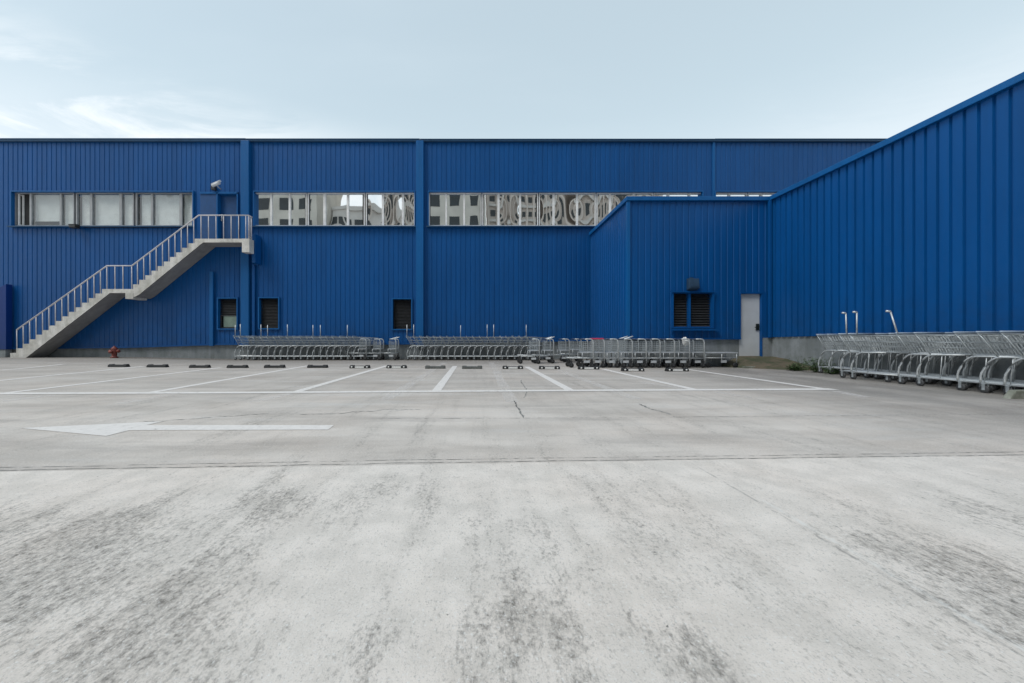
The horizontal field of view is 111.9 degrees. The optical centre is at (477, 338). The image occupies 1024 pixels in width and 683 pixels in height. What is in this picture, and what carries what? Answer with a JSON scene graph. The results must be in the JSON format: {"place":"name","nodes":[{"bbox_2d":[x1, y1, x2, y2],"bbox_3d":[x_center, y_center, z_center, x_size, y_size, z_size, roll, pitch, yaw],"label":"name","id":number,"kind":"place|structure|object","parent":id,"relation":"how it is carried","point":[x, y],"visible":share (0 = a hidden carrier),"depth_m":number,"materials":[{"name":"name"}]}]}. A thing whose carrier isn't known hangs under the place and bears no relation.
{"place":"outdoors","nodes":[
{"label":"outdoors","id":0,"kind":"place"},
{"bbox_2d":[0,357,1023,682],"bbox_3d":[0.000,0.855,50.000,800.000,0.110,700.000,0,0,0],"label":"ground","id":1,"kind":"structure","parent":0,"point":[708,547],"depth_m":1.67,"materials":[{"name":"concrete"}]},
{"bbox_2d":[0,284,11,356],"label":"screen wall","id":2,"kind":"structure","parent":1,"relation":"on","point":[5,320],"depth_m":15.17,"materials":[{"name":"blue metal"}]},
{"bbox_2d":[0,366,142,380],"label":"bay marking","id":3,"kind":"object","parent":1,"relation":"on","point":[69,373],"visible":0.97,"depth_m":9.06,"materials":[{"name":"white paint"}]},
{"bbox_2d":[4,368,215,392],"bbox_3d":[-8.039,0.906,8.273,0.160,0.001,5.337,0,0,-2],"label":"bay marking","id":4,"kind":"object","parent":1,"relation":"on","point":[99,381],"visible":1,"depth_m":7.19,"materials":[{"name":"white paint"}]},
{"bbox_2d":[108,346,120,357],"bbox_3d":[-15.546,0.552,14.725,0.460,0.515,0.310,0,0,0],"label":"fire hydrant","id":5,"kind":"object","parent":1,"relation":"on","point":[114,351],"visible":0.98,"depth_m":14.69,"materials":[{"name":"metal"}]},
{"bbox_2d":[10,215,253,357],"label":"staircase","id":6,"kind":"structure","parent":1,"relation":"on","point":[52,339],"depth_m":14.69,"materials":[{"name":"concrete"}]},
{"bbox_2d":[25,421,332,435],"bbox_3d":[-3.081,0.906,3.512,3.162,0.001,0.578,0,0,0],"label":"arrow marking","id":7,"kind":"object","parent":1,"relation":"on","point":[103,429],"visible":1,"depth_m":3.53,"materials":[{"name":"white paint"}]},
{"bbox_2d":[151,366,305,391],"bbox_3d":[-5.662,0.906,8.786,0.160,0.001,5.861,0,0,-2],"label":"bay marking","id":8,"kind":"object","parent":1,"relation":"on","point":[219,380],"visible":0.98,"depth_m":7.36,"materials":[{"name":"white paint"}]},
{"bbox_2d":[234,325,262,359],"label":"shopping cart","id":9,"kind":"object","parent":1,"relation":"on","point":[235,358],"visible":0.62,"depth_m":14.85,"materials":[{"name":"metal"}]},
{"bbox_2d":[239,324,266,359],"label":"shopping cart","id":10,"kind":"object","parent":1,"relation":"on","point":[240,358],"visible":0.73,"depth_m":14.77,"materials":[{"name":"metal"}]},
{"bbox_2d":[252,336,281,359],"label":"shopping cart","id":11,"kind":"object","parent":1,"relation":"on","point":[253,358],"visible":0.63,"depth_m":14.77,"materials":[{"name":"metal"}]},
{"bbox_2d":[259,336,286,359],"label":"shopping cart","id":12,"kind":"object","parent":1,"relation":"on","point":[261,358],"visible":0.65,"depth_m":14.82,"materials":[{"name":"metal"}]},
{"bbox_2d":[266,325,293,359],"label":"shopping cart","id":13,"kind":"object","parent":1,"relation":"on","point":[268,358],"visible":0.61,"depth_m":14.79,"materials":[{"name":"metal"}]},
{"bbox_2d":[272,336,300,359],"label":"shopping cart","id":14,"kind":"object","parent":1,"relation":"on","point":[274,358],"visible":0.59,"depth_m":14.79,"materials":[{"name":"metal"}]},
{"bbox_2d":[278,336,305,359],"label":"shopping cart","id":15,"kind":"object","parent":1,"relation":"on","point":[280,358],"visible":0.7,"depth_m":14.77,"materials":[{"name":"metal"}]},
{"bbox_2d":[286,324,312,359],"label":"shopping cart","id":16,"kind":"object","parent":1,"relation":"on","point":[288,358],"visible":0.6,"depth_m":14.79,"materials":[{"name":"metal"}]},
{"bbox_2d":[299,336,326,359],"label":"shopping cart","id":17,"kind":"object","parent":1,"relation":"on","point":[309,345],"visible":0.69,"depth_m":14.79,"materials":[{"name":"metal"}]},
{"bbox_2d":[305,336,332,359],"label":"shopping cart","id":18,"kind":"object","parent":1,"relation":"on","point":[307,358],"visible":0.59,"depth_m":14.86,"materials":[{"name":"metal"}]},
{"bbox_2d":[311,336,337,359],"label":"shopping cart","id":19,"kind":"object","parent":1,"relation":"on","point":[313,358],"visible":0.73,"depth_m":14.77,"materials":[{"name":"metal"}]},
{"bbox_2d":[319,325,345,359],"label":"shopping cart","id":20,"kind":"object","parent":1,"relation":"on","point":[321,358],"visible":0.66,"depth_m":14.80,"materials":[{"name":"metal"}]},
{"bbox_2d":[296,366,385,390],"bbox_3d":[-3.107,0.906,8.786,0.160,0.001,5.857,0,0,0],"label":"bay marking","id":21,"kind":"object","parent":1,"relation":"on","point":[314,386],"visible":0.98,"depth_m":7.53,"materials":[{"name":"white paint"}]},
{"bbox_2d":[331,336,358,359],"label":"shopping cart","id":22,"kind":"object","parent":1,"relation":"on","point":[344,340],"visible":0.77,"depth_m":14.78,"materials":[{"name":"metal"}]},
{"bbox_2d":[339,336,364,359],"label":"shopping cart","id":23,"kind":"object","parent":1,"relation":"on","point":[341,358],"visible":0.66,"depth_m":14.86,"materials":[{"name":"metal"}]},
{"bbox_2d":[349,339,369,359],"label":"basket trolley","id":24,"kind":"object","parent":1,"relation":"on","point":[365,355],"visible":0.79,"depth_m":14.75,"materials":[{"name":"metal"}]},
{"bbox_2d":[346,325,372,359],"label":"shopping cart","id":25,"kind":"object","parent":1,"relation":"on","point":[368,358],"visible":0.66,"depth_m":14.84,"materials":[{"name":"metal"}]},
{"bbox_2d":[352,336,376,359],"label":"shopping cart","id":26,"kind":"object","parent":1,"relation":"on","point":[373,358],"visible":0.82,"depth_m":14.83,"materials":[{"name":"metal"}]},
{"bbox_2d":[363,339,383,359],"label":"basket trolley","id":27,"kind":"object","parent":1,"relation":"on","point":[379,353],"visible":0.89,"depth_m":14.76,"materials":[{"name":"metal"}]},
{"bbox_2d":[381,337,399,359],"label":"basket trolley","id":28,"kind":"object","parent":1,"relation":"on","point":[395,357],"visible":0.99,"depth_m":15.19,"materials":[{"name":"metal"}]},
{"bbox_2d":[406,336,429,359],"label":"shopping cart","id":29,"kind":"object","parent":1,"relation":"on","point":[410,356],"visible":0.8,"depth_m":14.78,"materials":[{"name":"metal"}]},
{"bbox_2d":[0,388,836,393],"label":"bay marking","id":30,"kind":"object","parent":1,"relation":"on","point":[405,391],"visible":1,"depth_m":5.94,"materials":[{"name":"white paint"}]},
{"bbox_2d":[413,324,436,359],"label":"shopping cart","id":31,"kind":"object","parent":1,"relation":"on","point":[416,358],"visible":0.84,"depth_m":14.77,"materials":[{"name":"metal"}]},
{"bbox_2d":[419,336,442,359],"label":"shopping cart","id":32,"kind":"object","parent":1,"relation":"on","point":[424,346],"visible":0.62,"depth_m":14.84,"materials":[{"name":"metal"}]},
{"bbox_2d":[426,336,449,359],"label":"shopping cart","id":33,"kind":"object","parent":1,"relation":"on","point":[431,356],"visible":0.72,"depth_m":14.77,"materials":[{"name":"metal"}]},
{"bbox_2d":[0,138,886,358],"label":"warehouse","id":34,"kind":"structure","parent":1,"relation":"on","point":[385,239],"depth_m":15.40,"materials":[{"name":"blue metal"}]},
{"bbox_2d":[15,193,75,225],"bbox_3d":[-19.430,-5.792,15.535,2.671,1.510,0.170,0,0,0],"label":"window","id":35,"kind":"structure","parent":34,"relation":"in","point":[24,202],"depth_m":15.59,"materials":[{"name":"glass"}]},
{"bbox_2d":[76,193,135,225],"bbox_3d":[-16.713,-5.792,15.528,2.582,1.510,0.155,0,0,0],"label":"window","id":36,"kind":"structure","parent":34,"relation":"in","point":[87,220],"depth_m":15.59,"materials":[{"name":"glass"}]},
{"bbox_2d":[68,224,189,228],"bbox_3d":[-15.359,-4.954,15.331,5.070,0.178,0.288,0,0,-4],"label":"window sill","id":37,"kind":"structure","parent":34,"relation":"attached to","point":[74,226],"depth_m":15.35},
{"bbox_2d":[136,193,191,225],"bbox_3d":[-14.053,-5.792,15.528,2.559,1.510,0.155,0,0,0],"label":"window","id":38,"kind":"structure","parent":34,"relation":"in","point":[147,220],"depth_m":15.59,"materials":[{"name":"glass"}]},
{"bbox_2d":[217,297,238,329],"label":"louvre window","id":39,"kind":"structure","parent":34,"relation":"in","point":[227,307],"depth_m":15.47,"materials":[{"name":"black metal"}]},
{"bbox_2d":[221,196,236,238],"bbox_3d":[-11.153,-5.450,15.512,0.844,2.017,0.135,0,0,0],"label":"door","id":40,"kind":"structure","parent":34,"relation":"in","point":[228,203],"depth_m":15.53,"materials":[{"name":"blue paint"}]},
{"bbox_2d":[258,297,279,328],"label":"louvre window","id":41,"kind":"structure","parent":34,"relation":"in","point":[268,307],"depth_m":15.49,"materials":[{"name":"black metal"}]},
{"bbox_2d":[256,193,306,225],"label":"window","id":42,"kind":"structure","parent":34,"relation":"in","point":[272,209],"depth_m":15.50,"materials":[{"name":"glass"}]},
{"bbox_2d":[308,193,364,225],"bbox_3d":[-6.353,-5.792,15.490,2.559,1.510,0.080,0,0,0],"label":"window","id":43,"kind":"structure","parent":34,"relation":"in","point":[326,209],"depth_m":15.50,"materials":[{"name":"glass"}]},
{"bbox_2d":[366,193,413,225],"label":"window","id":44,"kind":"structure","parent":34,"relation":"in","point":[384,209],"depth_m":15.51,"materials":[{"name":"glass"}]},
{"bbox_2d":[391,298,412,329],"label":"louvre window","id":45,"kind":"structure","parent":34,"relation":"in","point":[401,308],"depth_m":15.49,"materials":[{"name":"black metal"}]},
{"bbox_2d":[429,193,481,225],"bbox_3d":[-1.021,-5.792,15.490,2.357,1.510,0.080,0,0,0],"label":"window","id":46,"kind":"structure","parent":34,"relation":"in","point":[447,209],"depth_m":15.50,"materials":[{"name":"glass"}]},
{"bbox_2d":[482,193,537,225],"bbox_3d":[1.443,-5.792,15.490,2.501,1.510,0.080,0,0,0],"label":"window","id":47,"kind":"structure","parent":34,"relation":"in","point":[500,209],"depth_m":15.50,"materials":[{"name":"glass"}]},
{"bbox_2d":[539,193,595,225],"bbox_3d":[4.003,-5.792,15.490,2.546,1.510,0.080,0,0,0],"label":"window","id":48,"kind":"structure","parent":34,"relation":"in","point":[555,209],"depth_m":15.51,"materials":[{"name":"glass"}]},
{"bbox_2d":[596,193,652,224],"bbox_3d":[6.573,-5.792,15.490,2.523,1.510,0.080,0,0,0],"label":"window","id":49,"kind":"structure","parent":34,"relation":"in","point":[605,202],"depth_m":15.50,"materials":[{"name":"glass"}]},
{"bbox_2d":[653,193,700,195],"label":"window","id":50,"kind":"structure","parent":34,"relation":"in","point":[654,194],"depth_m":15.50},
{"bbox_2d":[716,193,746,195],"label":"window","id":51,"kind":"structure","parent":34,"relation":"in","point":[717,194],"depth_m":15.50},
{"bbox_2d":[433,366,456,389],"bbox_3d":[-0.749,0.906,8.767,0.160,0.001,5.551,0,0,0],"label":"bay marking","id":52,"kind":"object","parent":1,"relation":"on","point":[442,382],"visible":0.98,"depth_m":7.72,"materials":[{"name":"white paint"}]},
{"bbox_2d":[440,336,462,359],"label":"shopping cart","id":53,"kind":"object","parent":1,"relation":"on","point":[441,358],"visible":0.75,"depth_m":14.81,"materials":[{"name":"metal"}]},
{"bbox_2d":[446,336,467,359],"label":"shopping cart","id":54,"kind":"object","parent":1,"relation":"on","point":[448,358],"visible":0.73,"depth_m":14.81,"materials":[{"name":"metal"}]},
{"bbox_2d":[453,336,475,359],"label":"shopping cart","id":55,"kind":"object","parent":1,"relation":"on","point":[455,358],"visible":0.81,"depth_m":14.80,"materials":[{"name":"metal"}]},
{"bbox_2d":[460,325,482,359],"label":"shopping cart","id":56,"kind":"object","parent":1,"relation":"on","point":[471,340],"visible":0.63,"depth_m":14.82,"materials":[{"name":"metal"}]},
{"bbox_2d":[466,336,487,359],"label":"shopping cart","id":57,"kind":"object","parent":1,"relation":"on","point":[467,358],"visible":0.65,"depth_m":14.83,"materials":[{"name":"metal"}]},
{"bbox_2d":[479,336,501,359],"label":"shopping cart","id":58,"kind":"object","parent":1,"relation":"on","point":[481,358],"visible":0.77,"depth_m":14.80,"materials":[{"name":"metal"}]},
{"bbox_2d":[0,455,989,470],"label":"expansion joint","id":59,"kind":"object","parent":1,"relation":"on","point":[496,461],"visible":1,"depth_m":2.56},
{"bbox_2d":[486,336,509,359],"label":"shopping cart","id":60,"kind":"object","parent":1,"relation":"on","point":[500,343],"visible":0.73,"depth_m":14.80,"materials":[{"name":"metal"}]},
{"bbox_2d":[493,325,515,359],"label":"shopping cart","id":61,"kind":"object","parent":1,"relation":"on","point":[495,358],"visible":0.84,"depth_m":14.77,"materials":[{"name":"metal"}]},
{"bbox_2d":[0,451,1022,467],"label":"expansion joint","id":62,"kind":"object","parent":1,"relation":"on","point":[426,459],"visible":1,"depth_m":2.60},
{"bbox_2d":[505,336,528,359],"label":"shopping cart","id":63,"kind":"object","parent":1,"relation":"on","point":[518,343],"visible":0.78,"depth_m":14.80,"materials":[{"name":"metal"}]},
{"bbox_2d":[517,338,539,363],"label":"basket trolley","id":64,"kind":"object","parent":1,"relation":"on","point":[520,361],"visible":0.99,"depth_m":12.59,"materials":[{"name":"metal"}]},
{"bbox_2d":[524,325,547,359],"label":"shopping cart","id":65,"kind":"object","parent":1,"relation":"on","point":[535,345],"visible":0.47,"depth_m":14.79,"materials":[{"name":"metal"}]},
{"bbox_2d":[531,336,554,362],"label":"basket trolley","id":66,"kind":"object","parent":1,"relation":"on","point":[545,344],"visible":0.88,"depth_m":12.84,"materials":[{"name":"metal"}]},
{"bbox_2d":[526,367,572,389],"bbox_3d":[1.610,0.906,8.713,0.160,0.001,5.162,0,0,0],"label":"bay marking","id":67,"kind":"object","parent":1,"relation":"on","point":[561,385],"visible":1,"depth_m":7.53,"materials":[{"name":"white paint"}]},
{"bbox_2d":[548,339,570,362],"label":"basket trolley","id":68,"kind":"object","parent":1,"relation":"on","point":[565,350],"visible":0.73,"depth_m":13.14,"materials":[{"name":"metal"}]},
{"bbox_2d":[559,339,581,361],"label":"basket trolley","id":69,"kind":"object","parent":1,"relation":"on","point":[572,353],"visible":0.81,"depth_m":13.98,"materials":[{"name":"metal"}]},
{"bbox_2d":[565,338,594,367],"bbox_3d":[3.273,0.446,11.159,0.814,0.927,0.604,0,0,0],"label":"basket trolley","id":70,"kind":"object","parent":1,"relation":"on","point":[570,364],"visible":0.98,"depth_m":10.92,"materials":[{"name":"metal"}]},
{"bbox_2d":[576,338,605,367],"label":"basket trolley","id":71,"kind":"object","parent":1,"relation":"on","point":[598,361],"visible":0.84,"depth_m":10.92,"materials":[{"name":"metal"}]},
{"bbox_2d":[589,338,619,367],"bbox_3d":[4.050,0.445,11.142,0.814,0.927,0.604,0,0,0],"label":"basket trolley","id":72,"kind":"object","parent":1,"relation":"on","point":[616,365],"visible":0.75,"depth_m":10.90,"materials":[{"name":"metal"}]},
{"bbox_2d":[603,336,633,367],"bbox_3d":[4.511,0.403,11.150,0.830,1.012,0.604,0,0,1],"label":"basket trolley","id":73,"kind":"object","parent":1,"relation":"on","point":[610,365],"visible":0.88,"depth_m":10.91,"materials":[{"name":"metal"}]},
{"bbox_2d":[616,338,647,367],"bbox_3d":[4.929,0.446,11.120,0.814,0.927,0.604,0,0,1],"label":"basket trolley","id":74,"kind":"object","parent":1,"relation":"on","point":[644,365],"visible":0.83,"depth_m":10.87,"materials":[{"name":"metal"}]},
{"bbox_2d":[629,338,661,367],"bbox_3d":[5.357,0.445,11.109,0.814,0.927,0.604,0,0,0],"label":"basket trolley","id":75,"kind":"object","parent":1,"relation":"on","point":[658,365],"visible":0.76,"depth_m":10.87,"materials":[{"name":"metal"}]},
{"bbox_2d":[602,369,694,388],"bbox_3d":[3.830,0.906,8.258,0.160,0.001,4.278,0,0,-2],"label":"bay marking","id":76,"kind":"object","parent":1,"relation":"on","point":[651,379],"visible":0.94,"depth_m":7.53,"materials":[{"name":"white paint"}]},
{"bbox_2d":[643,338,675,367],"bbox_3d":[5.802,0.444,11.098,0.814,0.927,0.604,0,0,-1],"label":"basket trolley","id":77,"kind":"object","parent":1,"relation":"on","point":[664,361],"visible":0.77,"depth_m":10.86,"materials":[{"name":"metal"}]},
{"bbox_2d":[657,338,690,367],"bbox_3d":[6.296,0.445,11.132,0.814,0.927,0.604,0,0,0],"label":"basket trolley","id":78,"kind":"object","parent":1,"relation":"on","point":[678,362],"visible":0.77,"depth_m":10.89,"materials":[{"name":"metal"}]},
{"bbox_2d":[671,338,705,367],"bbox_3d":[6.755,0.446,11.127,0.814,0.927,0.604,0,0,0],"label":"basket trolley","id":79,"kind":"object","parent":1,"relation":"on","point":[692,363],"visible":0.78,"depth_m":10.88,"materials":[{"name":"metal"}]},
{"bbox_2d":[695,352,737,367],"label":"flatbed trolley","id":80,"kind":"object","parent":1,"relation":"on","point":[708,365],"visible":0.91,"depth_m":10.93,"materials":[{"name":"metal"}]},
{"bbox_2d":[689,369,818,387],"bbox_3d":[6.276,0.906,8.284,0.160,0.001,4.086,0,0,-1],"label":"bay marking","id":81,"kind":"object","parent":1,"relation":"on","point":[758,379],"visible":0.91,"depth_m":7.72,"materials":[{"name":"white paint"}]},
{"bbox_2d":[723,356,827,371],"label":"grass patch","id":82,"kind":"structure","parent":1,"relation":"on","point":[766,362],"depth_m":10.89,"materials":[{"name":"plant"}]},
{"bbox_2d":[786,362,805,370],"bbox_3d":[9.061,0.788,9.828,0.606,0.250,0.323,0,0,0],"label":"weed","id":83,"kind":"object","parent":1,"relation":"on","point":[795,368],"visible":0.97,"depth_m":9.80,"materials":[{"name":"green plant"}]},
{"bbox_2d":[589,72,1023,389],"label":"annex building","id":84,"kind":"structure","parent":1,"relation":"on","point":[918,227],"depth_m":9.15,"materials":[{"name":"blue metal"}]},
{"bbox_2d":[671,292,713,327],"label":"louvre window","id":85,"kind":"structure","parent":84,"relation":"in","point":[689,310],"depth_m":11.59,"materials":[{"name":"blue metal"}]},
{"bbox_2d":[687,277,699,290],"bbox_3d":[7.100,-1.820,11.395,0.340,0.460,0.211,0,0,0],"label":"wall lamp","id":86,"kind":"object","parent":84,"relation":"attached to","point":[692,283],"visible":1,"depth_m":11.33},
{"bbox_2d":[739,294,758,355],"bbox_3d":[9.092,-0.462,11.553,0.683,2.085,0.113,0,0,0],"label":"door","id":87,"kind":"structure","parent":84,"relation":"in","point":[749,341],"depth_m":11.56,"materials":[{"name":"grey paint"}]},
{"bbox_2d":[802,357,834,371],"bbox_3d":[9.288,0.695,9.401,0.907,0.435,0.473,0,0,0],"label":"weed","id":88,"kind":"object","parent":1,"relation":"on","point":[814,369],"visible":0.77,"depth_m":9.42,"materials":[{"name":"green plant"}]},
{"bbox_2d":[816,334,873,375],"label":"shopping cart","id":89,"kind":"object","parent":1,"relation":"on","point":[820,370],"visible":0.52,"depth_m":9.10,"materials":[{"name":"metal"}]},
{"bbox_2d":[826,334,884,377],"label":"shopping cart","id":90,"kind":"object","parent":1,"relation":"on","point":[830,368],"visible":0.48,"depth_m":8.79,"materials":[{"name":"metal"}]},
{"bbox_2d":[837,334,906,377],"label":"shopping cart","id":91,"kind":"object","parent":1,"relation":"on","point":[864,354],"visible":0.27,"depth_m":8.42,"materials":[{"name":"metal"}]},
{"bbox_2d":[838,312,911,381],"bbox_3d":[8.787,0.135,7.668,0.600,1.547,1.045,0,0,2],"label":"shopping cart","id":92,"kind":"object","parent":1,"relation":"on","point":[887,378],"visible":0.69,"depth_m":7.91,"materials":[{"name":"metal"}]},
{"bbox_2d":[851,336,916,378],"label":"shopping cart","id":93,"kind":"object","parent":1,"relation":"on","point":[877,357],"visible":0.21,"depth_m":8.12,"materials":[{"name":"metal"}]},
{"bbox_2d":[848,311,926,383],"bbox_3d":[8.753,0.135,7.397,0.600,1.547,1.025,0,0,0],"label":"shopping cart","id":94,"kind":"object","parent":1,"relation":"on","point":[876,375],"visible":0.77,"depth_m":7.56,"materials":[{"name":"metal"}]},
{"bbox_2d":[864,336,938,381],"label":"shopping cart","id":95,"kind":"object","parent":1,"relation":"on","point":[892,355],"visible":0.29,"depth_m":7.83,"materials":[{"name":"metal"}]},
{"bbox_2d":[875,333,952,383],"bbox_3d":[9.400,0.387,7.421,0.600,1.043,1.002,0,0,-2],"label":"shopping cart","id":96,"kind":"object","parent":1,"relation":"on","point":[935,381],"visible":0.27,"depth_m":7.68,"materials":[{"name":"metal"}]},
{"bbox_2d":[888,333,974,383],"bbox_3d":[9.373,0.387,7.146,0.600,1.043,1.002,0,0,2],"label":"shopping cart","id":97,"kind":"object","parent":1,"relation":"on","point":[894,377],"visible":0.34,"depth_m":7.35,"materials":[{"name":"metal"}]},
{"bbox_2d":[885,310,986,389],"bbox_3d":[8.784,0.155,6.617,0.640,1.507,1.145,0,0,0],"label":"shopping cart","id":98,"kind":"object","parent":1,"relation":"on","point":[900,379],"visible":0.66,"depth_m":6.77,"materials":[{"name":"metal"}]},
{"bbox_2d":[906,336,989,387],"bbox_3d":[9.387,0.387,6.871,0.600,1.043,1.002,0,0,1],"label":"shopping cart","id":99,"kind":"object","parent":1,"relation":"on","point":[910,379],"visible":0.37,"depth_m":7.11,"materials":[{"name":"metal"}]},
{"bbox_2d":[913,332,1018,392],"bbox_3d":[8.829,0.387,6.266,0.600,1.043,1.002,0,0,-1],"label":"shopping cart","id":100,"kind":"object","parent":1,"relation":"on","point":[945,382],"visible":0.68,"depth_m":6.45,"materials":[{"name":"metal"}]},
{"bbox_2d":[926,336,1019,389],"bbox_3d":[9.426,0.387,6.596,0.600,1.043,1.002,0,0,-1],"label":"shopping cart","id":101,"kind":"object","parent":1,"relation":"on","point":[955,382],"visible":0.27,"depth_m":6.75,"materials":[{"name":"metal"}]},
{"bbox_2d":[941,332,1023,389],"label":"shopping cart","id":102,"kind":"object","parent":1,"relation":"on","point":[977,358],"visible":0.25,"depth_m":6.60,"materials":[{"name":"metal"}]},
{"bbox_2d":[952,331,1023,390],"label":"shopping cart","id":103,"kind":"object","parent":1,"relation":"on","point":[961,385],"visible":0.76,"depth_m":6.01,"materials":[{"name":"metal"}]},
{"bbox_2d":[962,336,1022,386],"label":"shopping cart","id":104,"kind":"object","parent":1,"relation":"on","point":[967,383],"visible":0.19,"depth_m":6.37,"materials":[{"name":"metal"}]},
{"bbox_2d":[975,331,1023,392],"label":"shopping cart","id":105,"kind":"object","parent":1,"relation":"on","point":[984,388],"visible":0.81,"depth_m":5.76,"materials":[{"name":"metal"}]},
{"bbox_2d":[983,336,1023,387],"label":"shopping cart","id":106,"kind":"object","parent":1,"relation":"on","point":[988,365],"visible":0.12,"depth_m":6.13,"materials":[{"name":"metal"}]},
{"bbox_2d":[999,331,1023,393],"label":"shopping cart","id":107,"kind":"object","parent":1,"relation":"on","point":[1007,388],"visible":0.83,"depth_m":5.53,"materials":[{"name":"metal"}]},
{"bbox_2d":[1002,390,1023,398],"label":"kerb block","id":108,"kind":"structure","parent":1,"relation":"on","point":[1014,394],"depth_m":5.24,"materials":[{"name":"concrete"}]},
{"bbox_2d":[0,0,1023,138],"label":"sky","id":109,"kind":"structure","parent":0,"point":[422,69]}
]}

